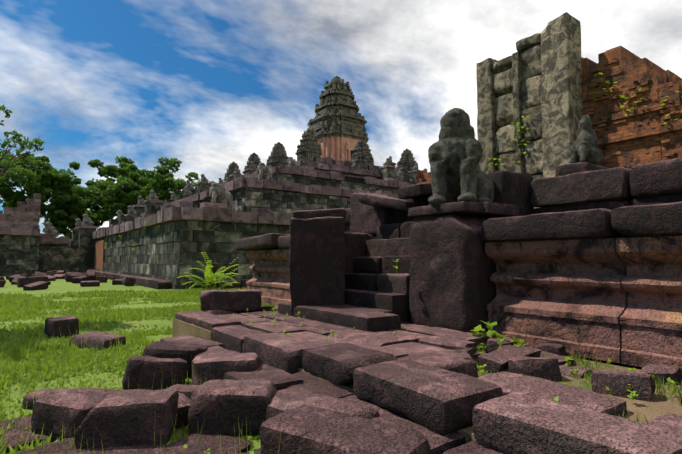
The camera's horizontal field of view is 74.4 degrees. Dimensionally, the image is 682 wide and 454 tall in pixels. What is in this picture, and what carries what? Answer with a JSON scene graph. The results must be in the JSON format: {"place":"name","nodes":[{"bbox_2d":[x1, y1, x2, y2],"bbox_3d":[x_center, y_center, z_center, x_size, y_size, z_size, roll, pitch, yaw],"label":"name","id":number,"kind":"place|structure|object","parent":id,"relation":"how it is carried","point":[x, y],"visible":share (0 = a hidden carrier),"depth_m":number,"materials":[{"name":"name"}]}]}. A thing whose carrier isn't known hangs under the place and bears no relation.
{"place":"outdoors","nodes":[
{"label":"outdoors","id":0,"kind":"place"},
{"bbox_2d":[0,235,78,275],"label":"hall walls","id":1,"kind":"structure","parent":0,"point":[30,247],"depth_m":42.60,"materials":[{"name":"grey stone"}]},
{"bbox_2d":[0,193,69,243],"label":"ruined wall top","id":2,"kind":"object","parent":1,"relation":"on","point":[22,218],"depth_m":42.80,"materials":[{"name":"grey stone"}]},
{"bbox_2d":[44,222,58,236],"bbox_3d":[-29.052,0.216,45.039,1.254,1.508,0.899,3,-5,-36],"label":"hall lion","id":3,"kind":"object","parent":2,"relation":"on","point":[49,229],"visible":0.71,"depth_m":44.77},
{"bbox_2d":[0,104,215,239],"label":"tree","id":4,"kind":"object","parent":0,"point":[40,173],"depth_m":96.50,"materials":[{"name":"green plant"}]},
{"bbox_2d":[51,164,416,272],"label":"pyramid stairs","id":5,"kind":"structure","parent":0,"point":[81,258],"depth_m":46.35,"materials":[{"name":"stone"}]},
{"bbox_2d":[93,169,399,288],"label":"pyramid walls","id":6,"kind":"structure","parent":0,"point":[170,242],"depth_m":27.15,"materials":[{"name":"grey stone"}]},
{"bbox_2d":[69,156,413,241],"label":"terrace cornice","id":7,"kind":"structure","parent":6,"relation":"on","point":[180,209],"depth_m":34.85,"materials":[{"name":"grey stone"}]},
{"bbox_2d":[71,162,422,230],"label":"pyramid stair caps","id":8,"kind":"object","parent":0,"point":[198,183],"visible":0.31,"depth_m":55.02,"materials":[{"name":"stone"}]},
{"bbox_2d":[317,136,359,160],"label":"central body","id":9,"kind":"object","parent":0,"point":[338,148],"visible":0.19,"depth_m":66.34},
{"bbox_2d":[0,276,681,453],"bbox_3d":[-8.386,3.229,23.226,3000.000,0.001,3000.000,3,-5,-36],"label":"ground","id":10,"kind":"structure","parent":0,"point":[60,286],"depth_m":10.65,"materials":[{"name":"green plant"}]},
{"bbox_2d":[0,229,63,274],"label":"wall block","id":11,"kind":"structure","parent":10,"relation":"on","point":[17,259],"depth_m":42.24,"materials":[{"name":"grey stone"}]},
{"bbox_2d":[0,270,249,290],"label":"fallen blocks","id":12,"kind":"structure","parent":10,"relation":"on","point":[41,280],"depth_m":26.06,"materials":[{"name":"stone"}]},
{"bbox_2d":[111,176,363,275],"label":"wall block","id":13,"kind":"structure","parent":10,"relation":"on","point":[354,180],"depth_m":46.26,"materials":[{"name":"grey stone"}]},
{"bbox_2d":[94,240,104,269],"bbox_3d":[-23.555,2.789,43.807,0.120,2.900,5.000,3,-5,-36],"label":"door","id":14,"kind":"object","parent":13,"relation":"attached to","point":[99,252],"visible":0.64,"depth_m":43.31,"materials":[{"name":"brown wood"}]},
{"bbox_2d":[59,156,426,247],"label":"small statues","id":15,"kind":"object","parent":13,"relation":"on","point":[218,193],"visible":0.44,"depth_m":46.54,"materials":[{"name":"grey stone"}]},
{"bbox_2d":[223,129,416,180],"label":"corner turrets","id":16,"kind":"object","parent":13,"relation":"on","point":[309,148],"depth_m":58.35,"materials":[{"name":"grey stone"}]},
{"bbox_2d":[299,150,369,169],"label":"tower doors","id":17,"kind":"structure","parent":16,"relation":"attached to","point":[351,152],"depth_m":57.63,"materials":[{"name":"black"}]},
{"bbox_2d":[307,76,368,141],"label":"temple tower","id":18,"kind":"structure","parent":13,"relation":"on","point":[337,111],"depth_m":68.13,"materials":[{"name":"grey stone"}]},
{"bbox_2d":[0,158,681,453],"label":"blocks","id":19,"kind":"structure","parent":10,"relation":"on","point":[420,386],"depth_m":5.20,"materials":[{"name":"stone"}]},
{"bbox_2d":[246,236,681,369],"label":"plinth","id":20,"kind":"structure","parent":19,"relation":"on","point":[617,300],"depth_m":5.92,"materials":[{"name":"stone"}]},
{"bbox_2d":[428,108,602,205],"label":"lion statues","id":21,"kind":"object","parent":19,"relation":"on","point":[455,152],"visible":0.88,"depth_m":7.67,"materials":[{"name":"grey stone"}]},
{"bbox_2d":[415,46,681,183],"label":"brick walls","id":22,"kind":"structure","parent":19,"relation":"on","point":[643,134],"depth_m":10.57,"materials":[{"name":"orange brick"}]},
{"bbox_2d":[476,12,582,208],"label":"door stones","id":23,"kind":"object","parent":22,"relation":"attached to","point":[536,78],"depth_m":12.08,"materials":[{"name":"grey stone"}]},
{"bbox_2d":[555,162,609,176],"bbox_3d":[5.143,-1.037,9.487,0.940,0.596,0.831,3,-5,-36],"label":"lion pedestal","id":24,"kind":"object","parent":19,"relation":"on","point":[565,169],"visible":0.25,"depth_m":9.24,"materials":[{"name":"stone"}]},
{"bbox_2d":[49,73,681,453],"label":"weeds","id":25,"kind":"object","parent":10,"relation":"on","point":[490,333],"visible":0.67,"depth_m":7.33,"materials":[{"name":"green plant"}]},
{"bbox_2d":[172,318,681,442],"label":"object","id":26,"kind":"object","parent":10,"relation":"on","point":[654,406],"visible":0.03,"depth_m":4.30,"materials":[{"name":"brown soil"}]},
{"bbox_2d":[0,0,681,237],"label":"sky","id":27,"kind":"structure","parent":0,"point":[206,85],"materials":[{"name":"blue"}]}
]}

